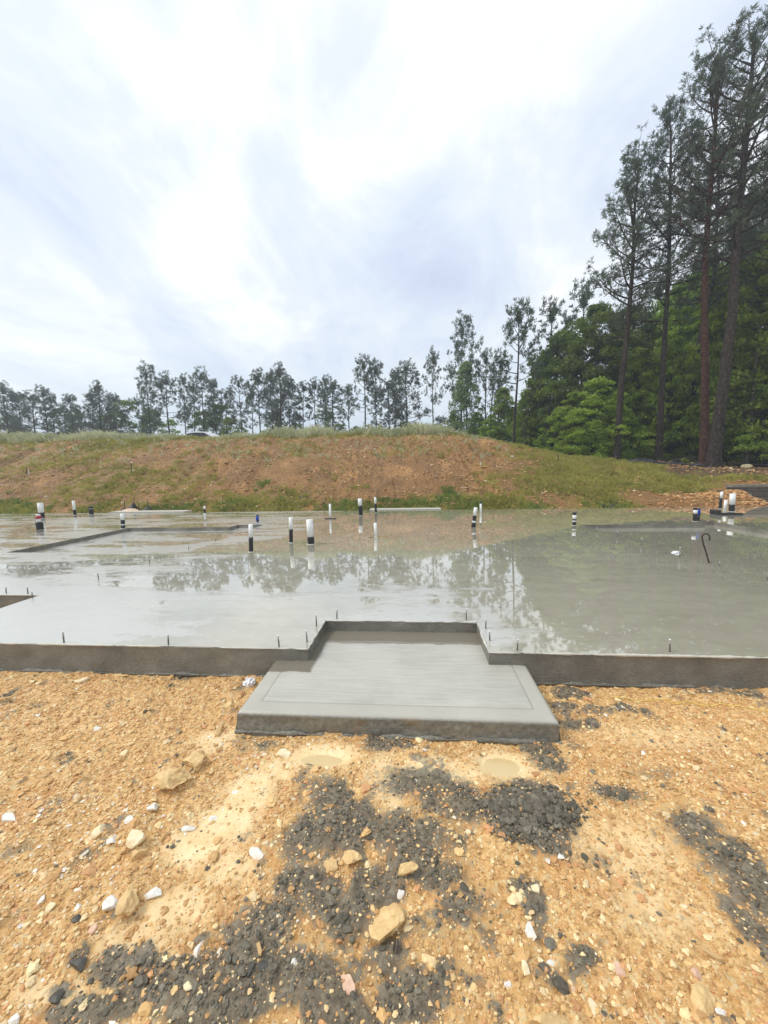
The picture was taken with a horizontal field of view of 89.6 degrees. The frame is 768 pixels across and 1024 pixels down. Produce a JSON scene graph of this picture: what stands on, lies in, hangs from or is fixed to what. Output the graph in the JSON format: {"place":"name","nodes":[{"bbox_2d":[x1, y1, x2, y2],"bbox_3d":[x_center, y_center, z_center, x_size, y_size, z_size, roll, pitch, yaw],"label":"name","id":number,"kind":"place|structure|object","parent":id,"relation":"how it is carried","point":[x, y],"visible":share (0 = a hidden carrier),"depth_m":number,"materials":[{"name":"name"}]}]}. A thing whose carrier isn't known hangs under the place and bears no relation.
{"place":"outdoors","nodes":[
{"label":"outdoors","id":0,"kind":"place"},
{"bbox_2d":[0,431,509,465],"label":"wispy grass","id":1,"kind":"structure","parent":0,"point":[238,453],"depth_m":21.94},
{"bbox_2d":[0,433,767,1023],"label":"ground","id":2,"kind":"structure","parent":0,"point":[386,471],"depth_m":1.67,"materials":[{"name":"soil"}]},
{"bbox_2d":[0,379,33,432],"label":"pine tree","id":3,"kind":"object","parent":2,"relation":"on","point":[3,388],"visible":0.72,"depth_m":53.05,"materials":[{"name":"green plant"}]},
{"bbox_2d":[0,390,37,434],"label":"pine tree","id":4,"kind":"object","parent":2,"relation":"on","point":[19,406],"visible":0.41,"depth_m":54.63,"materials":[{"name":"green plant"}]},
{"bbox_2d":[7,389,55,433],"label":"pine tree","id":5,"kind":"object","parent":2,"relation":"on","point":[26,394],"visible":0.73,"depth_m":52.30,"materials":[{"name":"green plant"}]},
{"bbox_2d":[22,384,60,433],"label":"pine tree","id":6,"kind":"object","parent":2,"relation":"on","point":[44,392],"visible":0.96,"depth_m":51.08,"materials":[{"name":"green plant"}]},
{"bbox_2d":[38,392,66,432],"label":"pine tree","id":7,"kind":"object","parent":2,"relation":"on","point":[51,405],"visible":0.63,"depth_m":53.62,"materials":[{"name":"green plant"}]},
{"bbox_2d":[54,393,83,433],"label":"pine tree","id":8,"kind":"object","parent":2,"relation":"on","point":[76,411],"visible":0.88,"depth_m":52.07,"materials":[{"name":"green plant"}]},
{"bbox_2d":[69,956,86,972],"bbox_3d":[-1.004,1.480,1.269,0.060,0.021,0.034,7,10,4],"label":"concrete piece","id":9,"kind":"object","parent":2,"relation":"on","point":[78,964],"visible":1,"depth_m":1.26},
{"bbox_2d":[82,379,121,431],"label":"pine tree","id":10,"kind":"object","parent":2,"relation":"on","point":[98,392],"visible":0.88,"depth_m":49.49,"materials":[{"name":"green plant"}]},
{"bbox_2d":[102,895,118,910],"bbox_3d":[-1.016,1.465,1.446,0.065,0.029,0.060,2,-1,4],"label":"quartz chip","id":11,"kind":"object","parent":2,"relation":"on","point":[110,902],"visible":0.8,"depth_m":1.44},
{"bbox_2d":[102,392,130,433],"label":"pine tree","id":12,"kind":"object","parent":2,"relation":"on","point":[113,397],"visible":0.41,"depth_m":53.70,"materials":[{"name":"green plant"}]},
{"bbox_2d":[115,885,138,916],"bbox_3d":[-0.944,1.444,1.431,0.067,0.051,0.086,3,8,4],"label":"clay clod","id":13,"kind":"object","parent":2,"relation":"on","point":[127,903],"visible":1,"depth_m":1.42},
{"bbox_2d":[101,399,153,434],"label":"broadleaf tree","id":14,"kind":"object","parent":2,"relation":"on","point":[124,403],"visible":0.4,"depth_m":53.34,"materials":[{"name":"green plant"}]},
{"bbox_2d":[126,829,144,848],"bbox_3d":[-1.080,1.415,1.669,0.078,0.038,0.060,1,6,15],"label":"stone","id":15,"kind":"object","parent":2,"relation":"on","point":[135,838],"visible":1,"depth_m":1.67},
{"bbox_2d":[128,360,167,434],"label":"pine tree","id":16,"kind":"object","parent":2,"relation":"on","point":[143,390],"visible":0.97,"depth_m":47.84,"materials":[{"name":"green plant"}]},
{"bbox_2d":[129,408,167,434],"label":"broadleaf tree","id":17,"kind":"object","parent":2,"relation":"on","point":[142,425],"visible":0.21,"depth_m":53.71,"materials":[{"name":"green plant"}]},
{"bbox_2d":[109,510,191,512],"bbox_3d":[-8.793,0.045,14.588,2.916,0.165,0.530,-1,6,4],"label":"concrete pad","id":18,"kind":"object","parent":2,"relation":"on","point":[147,511],"visible":0.43,"depth_m":14.43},
{"bbox_2d":[147,370,188,432],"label":"pine tree","id":19,"kind":"object","parent":2,"relation":"on","point":[166,382],"visible":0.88,"depth_m":48.72,"materials":[{"name":"green plant"}]},
{"bbox_2d":[152,769,191,788],"bbox_3d":[-1.091,1.372,1.979,0.174,0.087,0.116,4,0,4],"label":"clay clod","id":20,"kind":"object","parent":2,"relation":"on","point":[168,779],"visible":1,"depth_m":1.97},
{"bbox_2d":[172,373,199,433],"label":"pine tree","id":21,"kind":"object","parent":2,"relation":"on","point":[182,379],"visible":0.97,"depth_m":49.74,"materials":[{"name":"green plant"}]},
{"bbox_2d":[179,381,206,431],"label":"pine tree","id":22,"kind":"object","parent":2,"relation":"on","point":[194,408],"visible":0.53,"depth_m":52.95,"materials":[{"name":"green plant"}]},
{"bbox_2d":[182,750,204,771],"bbox_3d":[-1.045,1.380,2.159,0.144,0.064,0.106,3,7,33],"label":"clay clod","id":23,"kind":"object","parent":2,"relation":"on","point":[194,760],"visible":0.84,"depth_m":2.13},
{"bbox_2d":[183,365,219,431],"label":"pine tree","id":24,"kind":"object","parent":2,"relation":"on","point":[202,376],"visible":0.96,"depth_m":48.38,"materials":[{"name":"green plant"}]},
{"bbox_2d":[186,410,218,431],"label":"broadleaf tree","id":25,"kind":"object","parent":2,"relation":"on","point":[197,416],"visible":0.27,"depth_m":52.99,"materials":[{"name":"green plant"}]},
{"bbox_2d":[204,378,225,434],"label":"pine tree","id":26,"kind":"object","parent":2,"relation":"on","point":[213,385],"visible":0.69,"depth_m":50.38,"materials":[{"name":"green plant"}]},
{"bbox_2d":[204,404,244,435],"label":"broadleaf tree","id":27,"kind":"object","parent":2,"relation":"on","point":[216,420],"visible":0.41,"depth_m":50.14,"materials":[{"name":"green plant"}]},
{"bbox_2d":[214,388,248,432],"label":"pine tree","id":28,"kind":"object","parent":2,"relation":"on","point":[226,396],"visible":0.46,"depth_m":52.66,"materials":[{"name":"green plant"}]},
{"bbox_2d":[223,375,251,432],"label":"pine tree","id":29,"kind":"object","parent":2,"relation":"on","point":[230,392],"visible":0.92,"depth_m":49.00,"materials":[{"name":"green plant"}]},
{"bbox_2d":[241,386,265,432],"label":"pine tree","id":30,"kind":"object","parent":2,"relation":"on","point":[252,410],"visible":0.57,"depth_m":54.51,"materials":[{"name":"green plant"}]},
{"bbox_2d":[241,367,271,430],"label":"pine tree","id":31,"kind":"object","parent":2,"relation":"on","point":[256,378],"visible":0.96,"depth_m":47.85,"materials":[{"name":"green plant"}]},
{"bbox_2d":[0,419,514,444],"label":"crest grass","id":32,"kind":"structure","parent":2,"relation":"on","point":[416,427],"depth_m":24.77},
{"bbox_2d":[260,369,284,429],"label":"pine tree","id":33,"kind":"object","parent":2,"relation":"on","point":[274,399],"visible":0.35,"depth_m":49.71,"materials":[{"name":"green plant"}]},
{"bbox_2d":[258,360,302,430],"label":"pine tree","id":34,"kind":"object","parent":2,"relation":"on","point":[278,373],"visible":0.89,"depth_m":46.43,"materials":[{"name":"green plant"}]},
{"bbox_2d":[277,375,302,427],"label":"pine tree","id":35,"kind":"object","parent":2,"relation":"on","point":[283,406],"visible":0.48,"depth_m":48.76,"materials":[{"name":"green plant"}]},
{"bbox_2d":[295,380,316,427],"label":"pine tree","id":36,"kind":"object","parent":2,"relation":"on","point":[304,389],"visible":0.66,"depth_m":50.60,"materials":[{"name":"green plant"}]},
{"bbox_2d":[303,376,329,424],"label":"pine tree","id":37,"kind":"object","parent":2,"relation":"on","point":[314,386],"visible":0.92,"depth_m":48.34,"materials":[{"name":"green plant"}]},
{"bbox_2d":[0,478,636,513],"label":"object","id":38,"kind":"structure","parent":2,"relation":"on","point":[419,502],"depth_m":14.97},
{"bbox_2d":[301,755,342,766],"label":"puddle","id":39,"kind":"object","parent":2,"relation":"on","point":[323,760],"visible":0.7,"depth_m":2.17,"materials":[{"name":"liquid"}]},
{"bbox_2d":[312,374,339,427],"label":"pine tree","id":40,"kind":"object","parent":2,"relation":"on","point":[323,398],"visible":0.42,"depth_m":49.32,"materials":[{"name":"green plant"}]},
{"bbox_2d":[324,857,337,872],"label":"stone","id":41,"kind":"object","parent":2,"relation":"on","point":[330,864],"visible":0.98,"depth_m":1.56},
{"bbox_2d":[320,376,345,429],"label":"pine tree","id":42,"kind":"object","parent":2,"relation":"on","point":[332,387],"visible":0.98,"depth_m":46.85,"materials":[{"name":"green plant"}]},
{"bbox_2d":[334,383,360,431],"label":"pine tree","id":43,"kind":"object","parent":2,"relation":"on","point":[344,391],"visible":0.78,"depth_m":51.06,"materials":[{"name":"green plant"}]},
{"bbox_2d":[341,974,355,994],"bbox_3d":[-0.112,1.465,1.194,0.037,0.025,0.066,-6,8,-39],"label":"stone","id":44,"kind":"object","parent":2,"relation":"on","point":[348,985],"visible":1,"depth_m":1.19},
{"bbox_2d":[342,850,362,864],"bbox_3d":[-0.129,1.413,1.581,0.090,0.039,0.060,-1,-2,5],"label":"stone","id":45,"kind":"object","parent":2,"relation":"on","point":[351,856],"visible":1,"depth_m":1.57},
{"bbox_2d":[344,353,381,426],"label":"pine tree","id":46,"kind":"object","parent":2,"relation":"on","point":[363,366],"visible":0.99,"depth_m":44.73,"materials":[{"name":"green plant"}]},
{"bbox_2d":[362,357,385,427],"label":"pine tree","id":47,"kind":"object","parent":2,"relation":"on","point":[376,372],"visible":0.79,"depth_m":46.61,"materials":[{"name":"green plant"}]},
{"bbox_2d":[0,507,767,688],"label":"foundation slab","id":48,"kind":"structure","parent":2,"relation":"on","point":[562,598],"depth_m":4.50,"materials":[{"name":"concrete"}]},
{"bbox_2d":[306,519,315,544],"bbox_3d":[-1.406,0.379,7.412,0.178,0.479,0.190,-1,6,4],"label":"pipe stub","id":49,"kind":"object","parent":48,"relation":"on","point":[310,531],"visible":1,"depth_m":7.36,"materials":[{"name":"white plastic"}]},
{"bbox_2d":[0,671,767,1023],"bbox_3d":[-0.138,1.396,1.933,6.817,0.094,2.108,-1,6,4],"label":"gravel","id":50,"kind":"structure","parent":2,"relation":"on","point":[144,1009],"depth_m":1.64,"materials":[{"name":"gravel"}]},
{"bbox_2d":[0,674,767,1023],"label":"concrete crumbs","id":51,"kind":"object","parent":2,"relation":"on","point":[344,920],"visible":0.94,"depth_m":1.40,"materials":[{"name":"concrete"}]},
{"bbox_2d":[0,431,767,513],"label":"bank grass","id":52,"kind":"structure","parent":2,"relation":"on","point":[493,501],"depth_m":17.46,"materials":[{"name":"plant"}]},
{"bbox_2d":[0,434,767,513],"bbox_3d":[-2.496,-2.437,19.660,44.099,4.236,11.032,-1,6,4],"label":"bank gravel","id":53,"kind":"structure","parent":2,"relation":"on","point":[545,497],"depth_m":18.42,"materials":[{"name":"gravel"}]},
{"bbox_2d":[369,903,403,943],"bbox_3d":[0.009,1.460,1.364,0.131,0.071,0.130,-3,7,5],"label":"rock","id":54,"kind":"object","parent":2,"relation":"on","point":[388,921],"visible":0.98,"depth_m":1.35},
{"bbox_2d":[375,378,398,427],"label":"pine tree","id":55,"kind":"object","parent":2,"relation":"on","point":[385,414],"visible":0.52,"depth_m":48.73,"materials":[{"name":"green plant"}]},
{"bbox_2d":[384,367,411,429],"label":"pine tree","id":56,"kind":"object","parent":2,"relation":"on","point":[387,402],"visible":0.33,"depth_m":47.53,"materials":[{"name":"green plant"}]},
{"bbox_2d":[235,630,561,744],"bbox_3d":[0.103,1.260,2.931,1.995,0.198,1.266,-1,6,4],"label":"porch step","id":57,"kind":"object","parent":2,"relation":"on","point":[440,686],"visible":0.91,"depth_m":2.54,"materials":[{"name":"concrete"}]},
{"bbox_2d":[398,861,417,875],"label":"clay clod","id":58,"kind":"object","parent":2,"relation":"on","point":[406,868],"visible":1,"depth_m":1.52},
{"bbox_2d":[387,358,433,427],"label":"pine tree","id":59,"kind":"object","parent":2,"relation":"on","point":[396,401],"visible":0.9,"depth_m":44.45,"materials":[{"name":"green plant"}]},
{"bbox_2d":[421,344,446,422],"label":"pine tree","id":60,"kind":"object","parent":2,"relation":"on","point":[433,361],"visible":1,"depth_m":43.92,"materials":[{"name":"green plant"}]},
{"bbox_2d":[442,309,485,428],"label":"pine tree","id":61,"kind":"object","parent":2,"relation":"on","point":[461,353],"visible":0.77,"depth_m":41.44,"materials":[{"name":"green plant"}]},
{"bbox_2d":[448,360,486,434],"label":"broadleaf tree","id":62,"kind":"object","parent":2,"relation":"on","point":[465,368],"visible":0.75,"depth_m":39.05,"materials":[{"name":"green plant"}]},
{"bbox_2d":[467,411,486,435],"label":"tree","id":63,"kind":"object","parent":2,"relation":"on","point":[475,417],"visible":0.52,"depth_m":37.36,"materials":[{"name":"green plant"}]},
{"bbox_2d":[473,347,500,435],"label":"pine tree","id":64,"kind":"object","parent":2,"relation":"on","point":[486,362],"visible":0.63,"depth_m":43.73,"materials":[{"name":"green plant"}]},
{"bbox_2d":[477,418,510,441],"bbox_3d":[9.761,-6.761,35.559,3.915,3.867,4.718,3,7,32],"label":"leafy bush","id":65,"kind":"object","parent":2,"relation":"on","point":[488,431],"visible":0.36,"depth_m":35.40,"materials":[{"name":"green plant"}]},
{"bbox_2d":[483,352,513,424],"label":"pine tree","id":66,"kind":"object","parent":2,"relation":"on","point":[502,364],"visible":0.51,"depth_m":41.39,"materials":[{"name":"green plant"}]},
{"bbox_2d":[483,758,519,775],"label":"puddle","id":67,"kind":"object","parent":2,"relation":"on","point":[499,766],"visible":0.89,"depth_m":2.10,"materials":[{"name":"liquid"}]},
{"bbox_2d":[487,387,518,441],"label":"broadleaf tree","id":68,"kind":"object","parent":2,"relation":"on","point":[505,402],"visible":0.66,"depth_m":36.06,"materials":[{"name":"green plant"}]},
{"bbox_2d":[484,296,543,442],"bbox_3d":[10.541,-10.842,31.521,4.718,13.002,3.084,1,6,22],"label":"pine tree","id":69,"kind":"object","parent":2,"relation":"on","point":[518,318],"visible":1,"depth_m":30.96,"materials":[{"name":"green plant"}]},
{"bbox_2d":[506,389,543,447],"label":"broadleaf tree","id":70,"kind":"object","parent":2,"relation":"on","point":[521,417],"visible":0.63,"depth_m":32.09,"materials":[{"name":"green plant"}]},
{"bbox_2d":[470,782,597,852],"bbox_3d":[0.711,1.381,1.827,0.569,0.104,0.366,-4,7,-25],"label":"gravel pile","id":71,"kind":"object","parent":2,"relation":"on","point":[516,806],"visible":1,"depth_m":1.77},
{"bbox_2d":[516,360,566,446],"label":"broadleaf tree","id":72,"kind":"object","parent":2,"relation":"on","point":[528,387],"visible":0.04,"depth_m":33.76,"materials":[{"name":"green plant"}]},
{"bbox_2d":[531,427,556,450],"bbox_3d":[11.698,-4.977,28.349,2.123,2.486,1.762,-1,6,-3],"label":"leafy bush","id":73,"kind":"object","parent":2,"relation":"on","point":[541,437],"visible":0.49,"depth_m":27.98,"materials":[{"name":"green plant"}]},
{"bbox_2d":[521,295,575,379],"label":"pine tree","id":74,"kind":"object","parent":2,"relation":"on","point":[552,308],"visible":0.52,"depth_m":34.10,"materials":[{"name":"green plant"}]},
{"bbox_2d":[529,1011,569,1023],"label":"rock","id":75,"kind":"object","parent":2,"relation":"on","point":[544,1017],"visible":1,"depth_m":1.10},
{"bbox_2d":[511,328,599,454],"bbox_3d":[14.673,-9.452,31.926,7.253,10.927,6.810,-4,7,-26],"label":"broadleaf tree","id":76,"kind":"object","parent":2,"relation":"on","point":[569,376],"visible":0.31,"depth_m":30.98,"materials":[{"name":"green plant"}]},
{"bbox_2d":[543,391,607,456],"bbox_3d":[12.543,-5.789,26.413,4.150,4.822,5.000,-4,7,-29],"label":"leafy bush","id":77,"kind":"object","parent":2,"relation":"on","point":[575,397],"visible":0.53,"depth_m":25.81,"materials":[{"name":"green plant"}]},
{"bbox_2d":[551,277,609,383],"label":"pine tree","id":78,"kind":"object","parent":2,"relation":"on","point":[583,300],"visible":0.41,"depth_m":32.70,"materials":[{"name":"green plant"}]},
{"bbox_2d":[533,302,659,454],"bbox_3d":[15.839,-9.480,29.238,9.756,11.594,9.590,-1,6,4],"label":"broadleaf tree","id":79,"kind":"object","parent":2,"relation":"on","point":[596,312],"visible":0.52,"depth_m":27.89,"materials":[{"name":"green plant"}]},
{"bbox_2d":[547,375,661,457],"bbox_3d":[14.225,-5.970,25.149,6.760,5.541,5.610,-1,6,2],"label":"leafy bush","id":80,"kind":"object","parent":2,"relation":"on","point":[608,400],"visible":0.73,"depth_m":24.13,"materials":[{"name":"green plant"}]},
{"bbox_2d":[592,401,648,459],"bbox_3d":[15.446,-5.253,25.426,3.483,4.300,4.197,3,7,31],"label":"leafy bush","id":81,"kind":"object","parent":2,"relation":"on","point":[632,417],"visible":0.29,"depth_m":25.05,"materials":[{"name":"green plant"}]},
{"bbox_2d":[599,346,669,458],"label":"broadleaf tree","id":82,"kind":"object","parent":2,"relation":"on","point":[647,373],"visible":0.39,"depth_m":26.19,"materials":[{"name":"green plant"}]},
{"bbox_2d":[580,305,698,435],"bbox_3d":[19.671,-10.146,31.708,9.667,12.985,9.833,-4,7,-29],"label":"broadleaf tree","id":83,"kind":"object","parent":2,"relation":"on","point":[641,337],"visible":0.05,"depth_m":30.06,"materials":[{"name":"green plant"}]},
{"bbox_2d":[583,123,698,460],"bbox_3d":[14.286,-11.978,22.411,6.370,18.056,5.492,-1,6,4],"label":"pine tree","id":84,"kind":"object","parent":2,"relation":"on","point":[628,189],"visible":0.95,"depth_m":21.54,"materials":[{"name":"green plant"}]},
{"bbox_2d":[621,406,678,461],"bbox_3d":[18.250,-5.205,26.478,4.025,4.417,4.850,2,7,27],"label":"leafy bush","id":85,"kind":"object","parent":2,"relation":"on","point":[645,409],"visible":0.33,"depth_m":26.03,"materials":[{"name":"green plant"}]},
{"bbox_2d":[631,266,685,347],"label":"pine tree","id":86,"kind":"object","parent":2,"relation":"on","point":[657,291],"visible":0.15,"depth_m":30.22,"materials":[{"name":"green plant"}]},
{"bbox_2d":[612,281,716,455],"bbox_3d":[22.994,-10.611,30.603,10.116,14.144,9.944,-1,6,0],"label":"broadleaf tree","id":87,"kind":"object","parent":2,"relation":"on","point":[675,295],"visible":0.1,"depth_m":29.13,"materials":[{"name":"green plant"}]},
{"bbox_2d":[617,458,711,467],"bbox_3d":[15.457,-2.761,21.621,4.436,0.680,0.599,3,7,33],"label":"silt fence","id":88,"kind":"object","parent":2,"relation":"on","point":[658,462],"visible":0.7,"depth_m":21.50,"materials":[{"name":"black fabric"}]},
{"bbox_2d":[626,330,713,459],"bbox_3d":[19.102,-7.581,26.127,5.006,8.957,4.700,2,7,30],"label":"broadleaf tree","id":89,"kind":"object","parent":2,"relation":"on","point":[679,347],"visible":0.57,"depth_m":25.29,"materials":[{"name":"green plant"}]},
{"bbox_2d":[625,91,726,460],"bbox_3d":[16.296,-13.129,22.799,5.170,20.499,4.956,-5,7,-35],"label":"pine tree","id":90,"kind":"object","parent":2,"relation":"on","point":[655,162],"visible":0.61,"depth_m":22.12,"materials":[{"name":"green plant"}]},
{"bbox_2d":[656,393,728,462],"bbox_3d":[21.157,-5.805,27.320,5.416,5.349,6.526,-5,7,-32],"label":"leafy bush","id":91,"kind":"object","parent":2,"relation":"on","point":[670,429],"visible":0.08,"depth_m":26.26,"materials":[{"name":"green plant"}]},
{"bbox_2d":[631,264,767,446],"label":"broadleaf tree","id":92,"kind":"object","parent":2,"relation":"on","point":[687,332],"visible":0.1,"depth_m":27.06,"materials":[{"name":"green plant"}]},
{"bbox_2d":[690,982,715,1015],"bbox_3d":[0.963,1.475,1.165,0.091,0.043,0.068,-4,7,-27],"label":"stone","id":93,"kind":"object","parent":2,"relation":"on","point":[702,998],"visible":1,"depth_m":1.16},
{"bbox_2d":[641,489,767,506],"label":"dirt pile","id":94,"kind":"object","parent":2,"relation":"on","point":[709,495],"visible":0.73,"depth_m":13.94,"materials":[{"name":"soil"}]},
{"bbox_2d":[645,6,767,464],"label":"pine tree","id":95,"kind":"object","parent":2,"relation":"on","point":[704,435],"visible":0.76,"depth_m":19.77,"materials":[{"name":"green plant"}]},
{"bbox_2d":[653,234,767,434],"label":"broadleaf tree","id":96,"kind":"object","parent":2,"relation":"on","point":[713,361],"visible":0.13,"depth_m":24.44,"materials":[{"name":"green plant"}]},
{"bbox_2d":[655,1,767,467],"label":"pine tree","id":97,"kind":"object","parent":2,"relation":"on","point":[713,457],"visible":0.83,"depth_m":19.17,"materials":[{"name":"green plant"}]},
{"bbox_2d":[664,124,766,457],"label":"pine tree","id":98,"kind":"object","parent":2,"relation":"on","point":[711,292],"visible":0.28,"depth_m":24.62,"materials":[{"name":"green plant"}]},
{"bbox_2d":[667,289,767,462],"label":"broadleaf tree","id":99,"kind":"object","parent":2,"relation":"on","point":[720,335],"visible":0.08,"depth_m":24.95,"materials":[{"name":"green plant"}]},
{"bbox_2d":[670,386,767,463],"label":"leafy bush","id":100,"kind":"object","parent":2,"relation":"on","point":[737,460],"visible":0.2,"depth_m":23.74,"materials":[{"name":"green plant"}]},
{"bbox_2d":[675,255,767,464],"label":"broadleaf tree","id":101,"kind":"object","parent":2,"relation":"on","point":[753,312],"visible":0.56,"depth_m":22.58,"materials":[{"name":"green plant"}]},
{"bbox_2d":[690,190,767,330],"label":"pine tree","id":102,"kind":"object","parent":2,"relation":"on","point":[713,234],"visible":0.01,"depth_m":28.84,"materials":[{"name":"green plant"}]},
{"bbox_2d":[710,370,767,463],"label":"leafy bush","id":103,"kind":"object","parent":2,"relation":"on","point":[742,446],"visible":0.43,"depth_m":22.82,"materials":[{"name":"green plant"}]},
{"bbox_2d":[710,88,767,335],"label":"pine tree","id":104,"kind":"object","parent":2,"relation":"on","point":[751,240],"visible":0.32,"depth_m":22.06,"materials":[{"name":"green plant"}]},
{"bbox_2d":[717,484,767,501],"bbox_3d":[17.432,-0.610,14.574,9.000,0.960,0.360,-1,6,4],"label":"road","id":105,"kind":"structure","parent":2,"relation":"on","point":[759,491],"depth_m":14.66,"materials":[{"name":"concrete"}]},
{"bbox_2d":[734,347,767,461],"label":"bare tree","id":106,"kind":"object","parent":2,"relation":"on","point":[747,456],"visible":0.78,"depth_m":22.37,"materials":[{"name":"brown plant"}]},
{"bbox_2d":[0,0,767,435],"label":"sky","id":107,"kind":"structure","parent":0,"point":[232,188],"materials":[{"name":"white"}]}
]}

